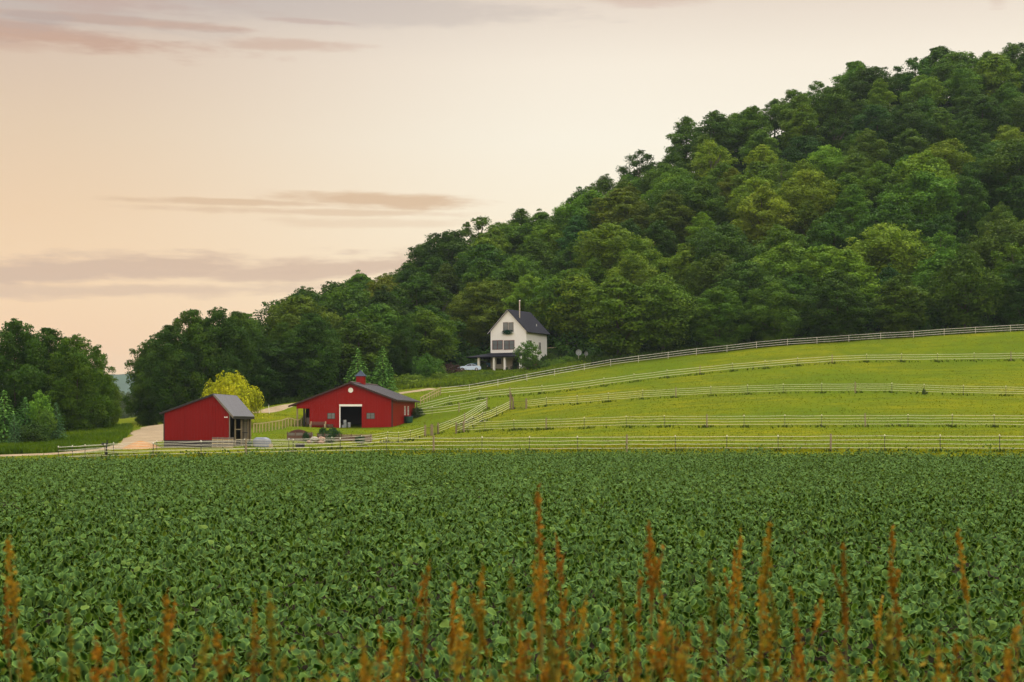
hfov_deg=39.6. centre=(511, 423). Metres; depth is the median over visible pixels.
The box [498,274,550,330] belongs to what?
broadleaf tree
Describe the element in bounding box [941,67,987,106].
broadleaf tree
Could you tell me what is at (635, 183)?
broadleaf tree
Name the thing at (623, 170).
broadleaf tree
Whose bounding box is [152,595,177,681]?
dock plant
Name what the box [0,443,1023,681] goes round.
bean plants
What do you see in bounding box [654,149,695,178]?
broadleaf tree
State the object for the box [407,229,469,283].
broadleaf tree
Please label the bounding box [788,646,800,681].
dock plant
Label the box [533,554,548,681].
dock plant
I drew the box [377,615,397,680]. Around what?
dock plant
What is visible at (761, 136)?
broadleaf tree
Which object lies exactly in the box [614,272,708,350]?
broadleaf tree
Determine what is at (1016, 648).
dock plant
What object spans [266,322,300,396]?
broadleaf tree
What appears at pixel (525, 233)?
broadleaf tree
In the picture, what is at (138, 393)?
broadleaf tree
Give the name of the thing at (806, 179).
broadleaf tree
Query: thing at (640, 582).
dock plant
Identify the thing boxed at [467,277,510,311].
broadleaf tree
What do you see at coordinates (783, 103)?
broadleaf tree
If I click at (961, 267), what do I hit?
broadleaf tree
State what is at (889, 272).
broadleaf tree
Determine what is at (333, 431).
bush
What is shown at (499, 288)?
broadleaf tree
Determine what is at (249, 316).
broadleaf tree
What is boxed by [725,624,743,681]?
dock plant
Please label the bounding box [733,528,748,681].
dock plant
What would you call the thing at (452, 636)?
dock plant
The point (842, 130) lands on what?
broadleaf tree
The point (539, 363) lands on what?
bush
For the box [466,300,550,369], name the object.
white house
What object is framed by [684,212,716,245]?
broadleaf tree
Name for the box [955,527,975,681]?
dock plant
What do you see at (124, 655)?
dock plant
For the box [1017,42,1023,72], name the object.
broadleaf tree
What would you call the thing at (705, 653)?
dock plant
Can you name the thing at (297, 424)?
stock fence
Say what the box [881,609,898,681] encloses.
dock plant
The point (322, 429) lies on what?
bush
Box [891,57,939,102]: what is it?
broadleaf tree
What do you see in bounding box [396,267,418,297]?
broadleaf tree
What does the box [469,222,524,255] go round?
broadleaf tree
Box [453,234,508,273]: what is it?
broadleaf tree
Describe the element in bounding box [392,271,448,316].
broadleaf tree
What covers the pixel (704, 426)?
fence line weeds
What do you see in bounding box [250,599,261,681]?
dock plant
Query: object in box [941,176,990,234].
broadleaf tree
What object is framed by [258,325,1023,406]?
forest edge undergrowth
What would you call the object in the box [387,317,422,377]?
broadleaf tree
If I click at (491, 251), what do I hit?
broadleaf tree
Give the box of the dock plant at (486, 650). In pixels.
[472,593,492,681]
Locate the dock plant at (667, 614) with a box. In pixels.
[645,596,670,681]
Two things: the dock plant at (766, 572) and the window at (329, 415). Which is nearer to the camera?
the dock plant at (766, 572)
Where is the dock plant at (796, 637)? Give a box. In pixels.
[788,586,814,681]
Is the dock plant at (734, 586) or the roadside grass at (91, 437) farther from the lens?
the roadside grass at (91, 437)
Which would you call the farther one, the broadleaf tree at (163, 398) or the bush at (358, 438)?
the broadleaf tree at (163, 398)
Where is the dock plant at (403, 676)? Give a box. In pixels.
[401,630,408,681]
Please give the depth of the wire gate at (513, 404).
227.33 m
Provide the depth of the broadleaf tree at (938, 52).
428.68 m
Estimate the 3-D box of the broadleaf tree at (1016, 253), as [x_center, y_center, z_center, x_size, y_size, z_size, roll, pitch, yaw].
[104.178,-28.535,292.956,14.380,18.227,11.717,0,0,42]
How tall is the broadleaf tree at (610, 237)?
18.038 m
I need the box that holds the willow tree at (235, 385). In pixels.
[200,370,264,420]
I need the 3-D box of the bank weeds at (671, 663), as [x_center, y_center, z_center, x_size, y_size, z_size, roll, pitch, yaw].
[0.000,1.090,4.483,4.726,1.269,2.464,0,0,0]
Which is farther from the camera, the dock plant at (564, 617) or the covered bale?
the covered bale
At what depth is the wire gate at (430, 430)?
206.46 m
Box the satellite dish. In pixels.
[576,349,581,358]
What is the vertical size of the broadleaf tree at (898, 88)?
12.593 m
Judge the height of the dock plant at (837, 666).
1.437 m
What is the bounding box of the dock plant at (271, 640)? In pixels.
[265,590,287,681]
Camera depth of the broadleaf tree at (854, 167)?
352.83 m
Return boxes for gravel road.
[0,388,433,456]
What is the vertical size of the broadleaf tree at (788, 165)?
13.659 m
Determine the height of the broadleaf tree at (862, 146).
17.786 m
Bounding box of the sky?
[0,0,1023,374]
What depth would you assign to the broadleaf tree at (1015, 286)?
277.74 m
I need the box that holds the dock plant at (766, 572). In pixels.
[755,522,772,681]
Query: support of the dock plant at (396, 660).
on the ground at (732, 413)
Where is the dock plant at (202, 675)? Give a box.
[194,632,211,681]
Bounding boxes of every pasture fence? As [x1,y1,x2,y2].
[58,434,1023,456]
[416,351,1023,408]
[440,325,1021,394]
[464,413,1023,431]
[526,382,1023,408]
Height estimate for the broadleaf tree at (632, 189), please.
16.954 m
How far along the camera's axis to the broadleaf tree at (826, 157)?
360.00 m
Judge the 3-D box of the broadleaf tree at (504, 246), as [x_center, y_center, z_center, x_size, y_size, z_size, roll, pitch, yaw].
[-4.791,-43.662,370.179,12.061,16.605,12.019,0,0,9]
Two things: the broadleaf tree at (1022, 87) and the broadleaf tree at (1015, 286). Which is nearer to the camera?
the broadleaf tree at (1015, 286)
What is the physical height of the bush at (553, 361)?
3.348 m
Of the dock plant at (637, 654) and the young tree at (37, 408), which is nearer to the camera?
the dock plant at (637, 654)
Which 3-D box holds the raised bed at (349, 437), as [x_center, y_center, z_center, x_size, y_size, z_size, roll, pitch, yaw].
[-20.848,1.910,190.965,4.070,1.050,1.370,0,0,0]
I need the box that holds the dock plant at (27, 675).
[12,629,33,681]
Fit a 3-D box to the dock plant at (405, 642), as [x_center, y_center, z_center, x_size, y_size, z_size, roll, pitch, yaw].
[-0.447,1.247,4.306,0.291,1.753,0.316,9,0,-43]
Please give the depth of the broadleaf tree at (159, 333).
270.45 m
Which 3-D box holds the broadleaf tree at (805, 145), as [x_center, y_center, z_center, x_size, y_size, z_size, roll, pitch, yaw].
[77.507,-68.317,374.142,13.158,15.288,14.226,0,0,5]
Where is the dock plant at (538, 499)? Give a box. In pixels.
[534,482,548,680]
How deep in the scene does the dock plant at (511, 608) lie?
4.25 m
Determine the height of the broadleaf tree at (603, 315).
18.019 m
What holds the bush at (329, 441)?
on the ground at (732, 413)
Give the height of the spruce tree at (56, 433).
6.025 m
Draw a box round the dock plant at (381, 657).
[373,644,385,681]
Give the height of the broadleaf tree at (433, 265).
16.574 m
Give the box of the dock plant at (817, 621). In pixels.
[794,592,823,681]
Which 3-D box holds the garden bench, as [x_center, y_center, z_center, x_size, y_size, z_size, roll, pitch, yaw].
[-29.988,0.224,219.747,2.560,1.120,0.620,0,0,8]
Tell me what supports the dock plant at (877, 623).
on the ground at (732, 413)
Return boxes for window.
[327,413,334,418]
[366,413,374,418]
[492,340,502,349]
[503,322,507,330]
[504,340,514,349]
[509,322,513,331]
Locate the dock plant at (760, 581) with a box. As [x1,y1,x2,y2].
[755,566,766,681]
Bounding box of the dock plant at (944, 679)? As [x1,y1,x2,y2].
[932,642,949,681]
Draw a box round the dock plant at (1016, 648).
[1005,601,1023,681]
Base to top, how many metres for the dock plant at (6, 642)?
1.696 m
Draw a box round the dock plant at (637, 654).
[620,650,639,681]
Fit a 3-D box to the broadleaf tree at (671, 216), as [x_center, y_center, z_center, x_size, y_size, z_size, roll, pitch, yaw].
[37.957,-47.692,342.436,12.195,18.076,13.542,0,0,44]
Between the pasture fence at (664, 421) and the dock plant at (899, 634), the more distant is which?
the pasture fence at (664, 421)
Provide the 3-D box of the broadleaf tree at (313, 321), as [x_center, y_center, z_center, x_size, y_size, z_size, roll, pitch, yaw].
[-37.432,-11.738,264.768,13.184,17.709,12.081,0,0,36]
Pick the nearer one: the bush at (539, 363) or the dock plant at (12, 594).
the dock plant at (12, 594)
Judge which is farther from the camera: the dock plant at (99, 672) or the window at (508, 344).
the window at (508, 344)
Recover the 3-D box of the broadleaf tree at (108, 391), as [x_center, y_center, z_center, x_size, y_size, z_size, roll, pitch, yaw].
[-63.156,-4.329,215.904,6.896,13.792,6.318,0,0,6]
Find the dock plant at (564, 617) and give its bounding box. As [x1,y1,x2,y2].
[554,589,573,678]
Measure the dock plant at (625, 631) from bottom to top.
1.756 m
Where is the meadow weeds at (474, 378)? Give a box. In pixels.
[388,360,590,389]
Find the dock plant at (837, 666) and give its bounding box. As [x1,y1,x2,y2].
[831,640,844,681]
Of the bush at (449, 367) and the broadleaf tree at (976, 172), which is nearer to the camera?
the bush at (449, 367)
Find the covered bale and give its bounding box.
[253,437,272,446]
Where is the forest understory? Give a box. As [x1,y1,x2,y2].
[275,81,1023,397]
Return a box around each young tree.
[24,390,54,434]
[36,409,57,437]
[513,340,541,369]
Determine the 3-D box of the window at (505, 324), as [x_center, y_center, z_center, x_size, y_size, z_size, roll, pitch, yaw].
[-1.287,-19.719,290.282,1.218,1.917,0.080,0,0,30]
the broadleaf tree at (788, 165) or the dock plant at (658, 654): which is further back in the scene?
the broadleaf tree at (788, 165)
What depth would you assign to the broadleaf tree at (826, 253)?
299.19 m
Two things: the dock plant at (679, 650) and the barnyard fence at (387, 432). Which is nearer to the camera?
the dock plant at (679, 650)
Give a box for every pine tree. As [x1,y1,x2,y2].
[0,390,22,442]
[16,397,35,440]
[343,348,370,383]
[369,346,398,392]
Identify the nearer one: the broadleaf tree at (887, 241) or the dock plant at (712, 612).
the dock plant at (712, 612)
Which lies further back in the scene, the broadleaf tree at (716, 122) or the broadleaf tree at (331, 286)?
the broadleaf tree at (716, 122)
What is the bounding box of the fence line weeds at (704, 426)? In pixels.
[61,358,1023,458]
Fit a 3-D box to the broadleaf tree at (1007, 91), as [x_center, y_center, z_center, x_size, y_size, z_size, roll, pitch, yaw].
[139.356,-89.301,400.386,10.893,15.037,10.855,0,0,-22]
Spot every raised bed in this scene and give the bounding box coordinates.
[287,429,312,440]
[317,433,340,441]
[341,434,371,441]
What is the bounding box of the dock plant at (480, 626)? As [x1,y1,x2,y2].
[468,561,486,681]
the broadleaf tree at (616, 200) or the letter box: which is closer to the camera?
the letter box
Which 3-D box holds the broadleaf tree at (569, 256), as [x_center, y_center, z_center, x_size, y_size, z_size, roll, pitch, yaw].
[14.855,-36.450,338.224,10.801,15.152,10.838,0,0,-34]
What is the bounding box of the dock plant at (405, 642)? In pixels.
[396,558,431,681]
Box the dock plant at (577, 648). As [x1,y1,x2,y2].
[556,594,588,681]
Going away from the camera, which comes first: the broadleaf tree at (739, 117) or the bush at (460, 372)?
the bush at (460, 372)
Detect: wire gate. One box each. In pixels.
[425,424,431,435]
[432,423,437,435]
[455,421,463,433]
[512,398,526,409]
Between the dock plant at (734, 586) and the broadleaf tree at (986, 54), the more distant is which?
the broadleaf tree at (986, 54)
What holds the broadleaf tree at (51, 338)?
on the ground at (732, 413)
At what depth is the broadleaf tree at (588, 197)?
363.14 m
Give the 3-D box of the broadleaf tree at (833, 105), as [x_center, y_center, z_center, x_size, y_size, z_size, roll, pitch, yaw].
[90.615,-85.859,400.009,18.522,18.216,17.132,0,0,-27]
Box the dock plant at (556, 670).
[531,624,561,681]
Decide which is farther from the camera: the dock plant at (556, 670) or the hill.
the hill
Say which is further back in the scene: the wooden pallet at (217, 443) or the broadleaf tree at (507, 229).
the broadleaf tree at (507, 229)
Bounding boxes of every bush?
[15,420,51,443]
[302,432,310,440]
[317,427,326,436]
[325,435,334,442]
[326,427,342,437]
[355,435,364,441]
[389,373,421,384]
[407,373,425,381]
[408,353,446,378]
[411,406,424,417]
[427,371,451,379]
[441,362,467,372]
[452,371,471,376]
[477,371,493,375]
[524,359,550,369]
[546,358,559,365]
[554,355,575,363]
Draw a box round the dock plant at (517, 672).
[514,631,533,681]
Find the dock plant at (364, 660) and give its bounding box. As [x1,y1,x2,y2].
[342,652,371,681]
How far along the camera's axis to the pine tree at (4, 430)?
177.72 m
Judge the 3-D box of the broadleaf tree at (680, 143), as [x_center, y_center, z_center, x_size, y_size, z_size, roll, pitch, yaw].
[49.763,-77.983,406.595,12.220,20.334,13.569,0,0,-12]
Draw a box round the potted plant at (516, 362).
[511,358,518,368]
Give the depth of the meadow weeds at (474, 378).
269.77 m
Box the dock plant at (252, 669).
[247,633,261,681]
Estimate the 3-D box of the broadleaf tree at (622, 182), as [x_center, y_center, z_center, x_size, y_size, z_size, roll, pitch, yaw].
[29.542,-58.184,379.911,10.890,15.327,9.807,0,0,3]
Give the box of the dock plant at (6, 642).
[0,582,15,681]
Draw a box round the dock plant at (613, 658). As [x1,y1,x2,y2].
[609,608,617,681]
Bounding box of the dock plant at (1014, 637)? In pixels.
[996,625,1020,681]
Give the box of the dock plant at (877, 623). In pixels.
[864,596,883,681]
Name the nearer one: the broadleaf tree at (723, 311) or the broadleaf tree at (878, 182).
the broadleaf tree at (723, 311)
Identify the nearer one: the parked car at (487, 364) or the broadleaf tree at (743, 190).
the parked car at (487, 364)
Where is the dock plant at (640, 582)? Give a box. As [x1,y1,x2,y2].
[634,569,643,681]
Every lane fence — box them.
[415,396,486,416]
[438,399,486,433]
[455,399,510,433]
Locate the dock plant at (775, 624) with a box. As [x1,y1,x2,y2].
[767,585,781,681]
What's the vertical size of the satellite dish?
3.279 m
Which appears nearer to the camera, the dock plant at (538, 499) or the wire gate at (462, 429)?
the dock plant at (538, 499)
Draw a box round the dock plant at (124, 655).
[110,599,131,681]
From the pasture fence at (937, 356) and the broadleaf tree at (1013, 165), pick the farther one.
the broadleaf tree at (1013, 165)
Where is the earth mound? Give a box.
[122,441,159,448]
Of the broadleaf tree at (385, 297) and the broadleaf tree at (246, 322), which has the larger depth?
the broadleaf tree at (385, 297)
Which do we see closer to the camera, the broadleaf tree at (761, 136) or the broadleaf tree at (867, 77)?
the broadleaf tree at (761, 136)
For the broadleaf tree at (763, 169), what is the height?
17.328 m
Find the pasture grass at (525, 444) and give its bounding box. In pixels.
[0,331,1023,459]
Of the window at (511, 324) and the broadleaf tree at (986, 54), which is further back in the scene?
the broadleaf tree at (986, 54)
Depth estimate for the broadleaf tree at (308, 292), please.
333.58 m
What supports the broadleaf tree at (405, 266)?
on the ground at (732, 413)
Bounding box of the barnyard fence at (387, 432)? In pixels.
[58,425,424,456]
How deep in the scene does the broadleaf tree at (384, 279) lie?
332.43 m
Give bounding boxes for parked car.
[458,364,480,370]
[471,361,490,367]
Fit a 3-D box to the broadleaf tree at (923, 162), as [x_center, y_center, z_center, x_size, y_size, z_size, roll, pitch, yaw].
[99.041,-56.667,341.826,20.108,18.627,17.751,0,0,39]
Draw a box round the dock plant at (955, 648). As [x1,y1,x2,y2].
[943,634,959,681]
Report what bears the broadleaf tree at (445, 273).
on the ground at (732, 413)
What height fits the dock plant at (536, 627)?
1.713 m
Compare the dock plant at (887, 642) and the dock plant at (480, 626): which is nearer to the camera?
the dock plant at (887, 642)
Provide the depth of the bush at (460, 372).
274.01 m
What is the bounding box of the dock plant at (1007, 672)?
[1004,657,1014,681]
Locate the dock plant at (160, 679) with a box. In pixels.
[154,613,170,681]
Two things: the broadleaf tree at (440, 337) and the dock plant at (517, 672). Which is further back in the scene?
the broadleaf tree at (440, 337)
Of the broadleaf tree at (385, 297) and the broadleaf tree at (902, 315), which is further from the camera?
the broadleaf tree at (385, 297)
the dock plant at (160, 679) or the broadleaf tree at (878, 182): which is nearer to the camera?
the dock plant at (160, 679)
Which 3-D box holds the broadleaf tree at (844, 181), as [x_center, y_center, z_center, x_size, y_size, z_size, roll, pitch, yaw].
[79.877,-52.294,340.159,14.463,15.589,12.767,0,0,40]
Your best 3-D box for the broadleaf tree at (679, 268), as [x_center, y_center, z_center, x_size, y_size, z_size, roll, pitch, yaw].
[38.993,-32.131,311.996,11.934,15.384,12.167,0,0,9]
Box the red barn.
[288,370,419,427]
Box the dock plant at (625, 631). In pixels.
[617,574,641,681]
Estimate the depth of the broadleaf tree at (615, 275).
299.64 m
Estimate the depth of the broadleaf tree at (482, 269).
331.74 m
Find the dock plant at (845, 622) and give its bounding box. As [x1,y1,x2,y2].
[832,542,850,681]
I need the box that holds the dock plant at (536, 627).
[530,561,549,681]
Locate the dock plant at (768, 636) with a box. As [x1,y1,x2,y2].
[761,594,780,681]
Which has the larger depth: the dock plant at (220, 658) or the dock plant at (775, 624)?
the dock plant at (775, 624)
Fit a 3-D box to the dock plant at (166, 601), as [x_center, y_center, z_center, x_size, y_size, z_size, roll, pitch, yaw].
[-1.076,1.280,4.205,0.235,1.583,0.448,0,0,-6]
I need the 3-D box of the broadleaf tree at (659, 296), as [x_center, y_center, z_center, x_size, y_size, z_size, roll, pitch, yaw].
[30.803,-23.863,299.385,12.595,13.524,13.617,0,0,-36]
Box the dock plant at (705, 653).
[697,617,711,681]
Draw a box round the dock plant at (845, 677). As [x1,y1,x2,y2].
[841,669,848,681]
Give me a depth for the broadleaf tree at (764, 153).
372.18 m
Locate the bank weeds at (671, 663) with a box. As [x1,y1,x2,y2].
[0,604,1023,681]
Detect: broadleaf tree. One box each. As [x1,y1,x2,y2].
[0,318,58,435]
[18,327,81,429]
[41,333,111,432]
[78,350,119,428]
[109,383,122,426]
[116,390,128,408]
[120,408,130,418]
[122,339,172,426]
[132,332,164,419]
[140,324,197,422]
[164,308,223,404]
[183,307,257,395]
[214,311,262,395]
[233,335,298,399]
[234,313,275,335]
[239,319,276,339]
[245,330,279,401]
[252,293,339,334]
[264,294,346,338]
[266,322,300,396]
[277,324,345,375]
[279,313,342,397]
[289,286,306,295]
[300,287,322,297]
[307,281,368,319]
[313,286,370,344]
[333,318,392,384]
[339,302,423,371]
[343,270,380,300]
[352,284,413,328]
[363,273,413,300]
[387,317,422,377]
[388,307,461,369]
[390,259,417,288]
[391,286,414,315]
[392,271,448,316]
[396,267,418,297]
[398,304,466,357]
[402,242,432,273]
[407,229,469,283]
[408,256,456,292]
[411,284,464,322]
[431,262,465,309]
[446,281,507,347]
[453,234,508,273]
[454,215,494,249]
[454,243,527,285]
[456,260,510,312]
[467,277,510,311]
[467,280,518,327]
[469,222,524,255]
[484,224,514,253]
[487,254,551,305]
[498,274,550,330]
[501,208,531,248]
[503,235,564,283]
[506,222,561,245]
[513,208,563,247]
[523,224,565,266]
[524,269,596,341]
[533,273,599,344]
[541,268,593,337]
[548,239,584,275]
[551,189,621,246]
[552,186,599,233]
[554,214,596,265]
[571,222,658,279]
[577,276,656,354]
[579,258,609,287]
[583,173,616,196]
[586,187,648,242]
[596,272,635,330]
[604,254,659,289]
[605,174,648,199]
[608,178,638,195]
[611,235,666,282]
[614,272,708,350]
[615,149,655,194]
[617,218,648,250]
[619,202,657,243]
[622,183,649,222]
[636,162,677,201]
[641,173,683,212]
[641,279,693,318]
[642,219,678,268]
[644,176,718,233]
[645,188,695,254]
[652,166,700,193]
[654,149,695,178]
[663,242,708,297]
[664,116,698,167]
[680,179,731,227]
[681,286,754,347]
[682,252,757,322]
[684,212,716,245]
[684,221,768,288]
[686,133,721,177]
[687,139,738,181]
[688,110,744,160]
[690,227,720,250]
[700,162,735,206]
[710,260,789,327]
[716,167,740,220]
[720,118,738,145]
[723,177,789,230]
[727,113,741,151]
[728,161,789,215]
[729,107,761,147]
[729,181,800,247]
[736,104,774,146]
[736,281,806,341]
[738,129,782,163]
[742,144,782,178]
[742,242,826,295]
[751,224,808,270]
[761,98,783,131]
[769,89,811,127]
[770,158,795,183]
[773,272,822,335]
[777,95,826,137]
[777,168,840,226]
[779,102,826,157]
[781,135,821,170]
[784,159,828,209]
[789,199,820,247]
[790,244,867,288]
[796,144,848,185]
[796,270,879,336]
[800,208,861,264]
[805,81,828,100]
[806,83,869,135]
[811,117,857,154]
[815,249,882,318]
[819,172,874,223]
[829,60,883,117]
[829,153,873,194]
[830,222,938,282]
[833,182,872,238]
[838,130,875,160]
[842,66,902,114]
[843,203,934,264]
[845,128,890,174]
[850,104,895,141]
[859,161,905,210]
[864,78,897,124]
[866,263,903,316]
[869,274,931,332]
[874,170,961,244]
[878,102,940,154]
[879,128,935,166]
[884,150,958,207]
[888,73,911,105]
[890,154,919,182]
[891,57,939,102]
[897,74,949,114]
[903,94,945,133]
[908,246,990,326]
[912,230,965,279]
[919,45,967,97]
[921,213,970,252]
[923,245,1013,327]
[924,107,962,153]
[925,138,976,183]
[930,51,985,96]
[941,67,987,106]
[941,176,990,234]
[946,88,989,120]
[955,118,991,157]
[955,159,1010,205]
[956,95,1012,152]
[959,218,1023,283]
[961,140,1015,175]
[962,138,1023,198]
[970,53,1023,110]
[975,51,991,65]
[975,201,1020,235]
[983,125,1023,150]
[984,260,1023,326]
[990,80,1022,122]
[991,242,1023,311]
[993,176,1023,223]
[998,220,1023,261]
[999,42,1023,82]
[1004,93,1023,137]
[1016,69,1023,95]
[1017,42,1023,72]
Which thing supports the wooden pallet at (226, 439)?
on the ground at (732, 413)
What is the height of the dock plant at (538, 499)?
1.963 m
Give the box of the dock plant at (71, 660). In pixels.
[64,609,76,681]
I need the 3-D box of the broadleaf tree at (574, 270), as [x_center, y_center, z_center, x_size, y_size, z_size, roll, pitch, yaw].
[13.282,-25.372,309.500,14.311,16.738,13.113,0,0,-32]
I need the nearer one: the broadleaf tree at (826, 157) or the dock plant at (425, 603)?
the dock plant at (425, 603)
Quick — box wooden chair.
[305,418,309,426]
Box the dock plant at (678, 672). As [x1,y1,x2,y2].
[675,631,693,681]
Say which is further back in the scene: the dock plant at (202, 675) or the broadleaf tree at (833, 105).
the broadleaf tree at (833, 105)
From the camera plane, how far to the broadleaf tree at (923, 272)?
291.77 m
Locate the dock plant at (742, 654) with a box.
[736,644,746,681]
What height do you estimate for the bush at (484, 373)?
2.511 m
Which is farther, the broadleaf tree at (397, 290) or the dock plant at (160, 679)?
the broadleaf tree at (397, 290)
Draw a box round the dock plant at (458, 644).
[451,609,472,681]
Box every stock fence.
[253,413,305,432]
[420,388,439,404]
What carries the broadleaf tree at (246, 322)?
on the ground at (732, 413)
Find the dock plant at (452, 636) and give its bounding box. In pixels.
[447,582,458,681]
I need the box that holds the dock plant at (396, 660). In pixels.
[387,638,401,681]
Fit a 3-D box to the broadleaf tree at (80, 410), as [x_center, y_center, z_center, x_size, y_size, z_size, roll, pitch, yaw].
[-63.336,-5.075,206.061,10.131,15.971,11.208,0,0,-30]
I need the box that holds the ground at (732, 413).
[0,89,1023,681]
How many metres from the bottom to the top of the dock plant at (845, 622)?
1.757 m
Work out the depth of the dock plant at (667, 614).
5.18 m
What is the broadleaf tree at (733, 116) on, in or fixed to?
on the ground at (732, 413)
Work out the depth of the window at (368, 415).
219.55 m
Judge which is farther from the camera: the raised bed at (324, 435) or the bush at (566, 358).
the bush at (566, 358)
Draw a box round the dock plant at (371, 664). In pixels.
[357,630,373,680]
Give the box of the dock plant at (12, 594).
[2,535,21,681]
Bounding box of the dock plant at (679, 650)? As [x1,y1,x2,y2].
[676,638,688,678]
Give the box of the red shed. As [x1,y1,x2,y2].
[159,394,254,446]
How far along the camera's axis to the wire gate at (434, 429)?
207.06 m
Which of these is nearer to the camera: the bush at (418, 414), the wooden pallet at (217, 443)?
the wooden pallet at (217, 443)
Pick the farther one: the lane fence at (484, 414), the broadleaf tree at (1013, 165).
the broadleaf tree at (1013, 165)
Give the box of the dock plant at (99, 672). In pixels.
[90,637,113,681]
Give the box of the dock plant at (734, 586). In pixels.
[723,547,737,675]
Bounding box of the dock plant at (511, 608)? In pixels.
[498,567,522,681]
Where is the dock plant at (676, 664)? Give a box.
[644,528,681,681]
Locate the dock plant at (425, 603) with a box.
[414,589,430,681]
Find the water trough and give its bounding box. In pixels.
[404,416,412,422]
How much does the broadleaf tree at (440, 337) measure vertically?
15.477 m
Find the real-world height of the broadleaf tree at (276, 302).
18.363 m
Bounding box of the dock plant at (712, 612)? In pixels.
[703,560,720,681]
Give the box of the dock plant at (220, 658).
[211,624,234,681]
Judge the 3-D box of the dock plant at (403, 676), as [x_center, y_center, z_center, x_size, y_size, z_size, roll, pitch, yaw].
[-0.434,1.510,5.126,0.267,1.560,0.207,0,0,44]
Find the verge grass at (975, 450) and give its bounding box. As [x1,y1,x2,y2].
[8,443,1023,460]
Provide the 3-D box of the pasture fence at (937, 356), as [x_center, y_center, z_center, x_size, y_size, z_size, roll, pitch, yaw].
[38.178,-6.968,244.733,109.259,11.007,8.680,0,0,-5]
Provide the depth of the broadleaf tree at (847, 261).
289.92 m
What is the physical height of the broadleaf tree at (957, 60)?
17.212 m
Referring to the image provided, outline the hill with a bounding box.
[1,374,132,401]
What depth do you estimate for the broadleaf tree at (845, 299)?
276.99 m
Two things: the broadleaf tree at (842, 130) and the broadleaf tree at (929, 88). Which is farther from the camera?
the broadleaf tree at (929, 88)
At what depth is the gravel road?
195.22 m
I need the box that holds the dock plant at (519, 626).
[516,594,524,680]
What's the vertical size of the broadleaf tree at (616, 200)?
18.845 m
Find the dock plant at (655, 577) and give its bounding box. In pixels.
[644,519,664,681]
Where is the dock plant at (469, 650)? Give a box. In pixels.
[461,635,472,681]
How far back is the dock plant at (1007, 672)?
3.48 m
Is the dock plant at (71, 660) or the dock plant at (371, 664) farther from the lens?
the dock plant at (71, 660)
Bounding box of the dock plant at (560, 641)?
[555,533,574,681]
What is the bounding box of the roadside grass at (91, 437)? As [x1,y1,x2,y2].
[0,422,133,454]
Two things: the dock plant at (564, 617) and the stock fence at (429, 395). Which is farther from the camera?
the stock fence at (429, 395)
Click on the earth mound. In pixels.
(148, 446)
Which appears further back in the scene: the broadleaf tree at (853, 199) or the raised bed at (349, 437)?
the broadleaf tree at (853, 199)
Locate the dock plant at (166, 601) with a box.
[159,587,180,681]
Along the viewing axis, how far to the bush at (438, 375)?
272.08 m
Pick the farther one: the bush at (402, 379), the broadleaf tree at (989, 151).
the broadleaf tree at (989, 151)
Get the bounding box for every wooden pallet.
[212,437,222,447]
[223,437,233,447]
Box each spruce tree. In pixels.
[3,414,22,443]
[49,403,67,439]
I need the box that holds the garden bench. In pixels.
[309,421,325,426]
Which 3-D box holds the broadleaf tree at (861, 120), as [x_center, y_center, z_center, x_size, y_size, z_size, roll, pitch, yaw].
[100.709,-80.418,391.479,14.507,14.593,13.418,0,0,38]
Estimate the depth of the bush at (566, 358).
279.84 m
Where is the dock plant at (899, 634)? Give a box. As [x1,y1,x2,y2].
[892,593,902,681]
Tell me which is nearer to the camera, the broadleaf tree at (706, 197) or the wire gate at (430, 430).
the wire gate at (430, 430)
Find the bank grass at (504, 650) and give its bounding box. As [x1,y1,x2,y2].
[48,623,1017,681]
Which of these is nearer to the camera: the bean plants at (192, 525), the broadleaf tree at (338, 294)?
the bean plants at (192, 525)
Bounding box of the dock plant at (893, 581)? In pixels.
[887,525,900,659]
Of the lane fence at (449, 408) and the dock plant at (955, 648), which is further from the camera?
the lane fence at (449, 408)
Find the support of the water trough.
on the ground at (732, 413)
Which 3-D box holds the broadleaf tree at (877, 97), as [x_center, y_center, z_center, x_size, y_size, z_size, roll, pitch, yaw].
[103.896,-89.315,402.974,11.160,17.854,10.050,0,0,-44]
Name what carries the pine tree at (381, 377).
on the ground at (732, 413)
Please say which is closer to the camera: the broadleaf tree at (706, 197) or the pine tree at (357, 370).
the pine tree at (357, 370)
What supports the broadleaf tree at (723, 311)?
on the ground at (732, 413)
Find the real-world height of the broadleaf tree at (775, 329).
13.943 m
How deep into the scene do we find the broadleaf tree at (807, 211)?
327.91 m
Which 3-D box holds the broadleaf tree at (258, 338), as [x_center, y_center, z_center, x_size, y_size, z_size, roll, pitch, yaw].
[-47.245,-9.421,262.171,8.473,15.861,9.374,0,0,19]
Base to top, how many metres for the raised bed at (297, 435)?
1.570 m
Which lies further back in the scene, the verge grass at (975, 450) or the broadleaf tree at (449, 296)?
the broadleaf tree at (449, 296)
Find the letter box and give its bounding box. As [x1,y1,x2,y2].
[101,440,107,456]
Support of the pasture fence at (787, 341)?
on the ground at (732, 413)
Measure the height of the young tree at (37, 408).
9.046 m
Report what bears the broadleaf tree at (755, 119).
on the ground at (732, 413)
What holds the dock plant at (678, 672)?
on the ground at (732, 413)
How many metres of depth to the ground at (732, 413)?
207.07 m
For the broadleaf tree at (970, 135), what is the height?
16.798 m
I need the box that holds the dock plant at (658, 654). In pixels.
[646,621,669,681]
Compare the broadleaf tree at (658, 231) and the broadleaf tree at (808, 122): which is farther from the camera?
the broadleaf tree at (808, 122)
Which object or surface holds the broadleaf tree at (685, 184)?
on the ground at (732, 413)
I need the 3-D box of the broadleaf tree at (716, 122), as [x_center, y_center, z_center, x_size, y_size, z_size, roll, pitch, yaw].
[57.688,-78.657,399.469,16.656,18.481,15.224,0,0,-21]

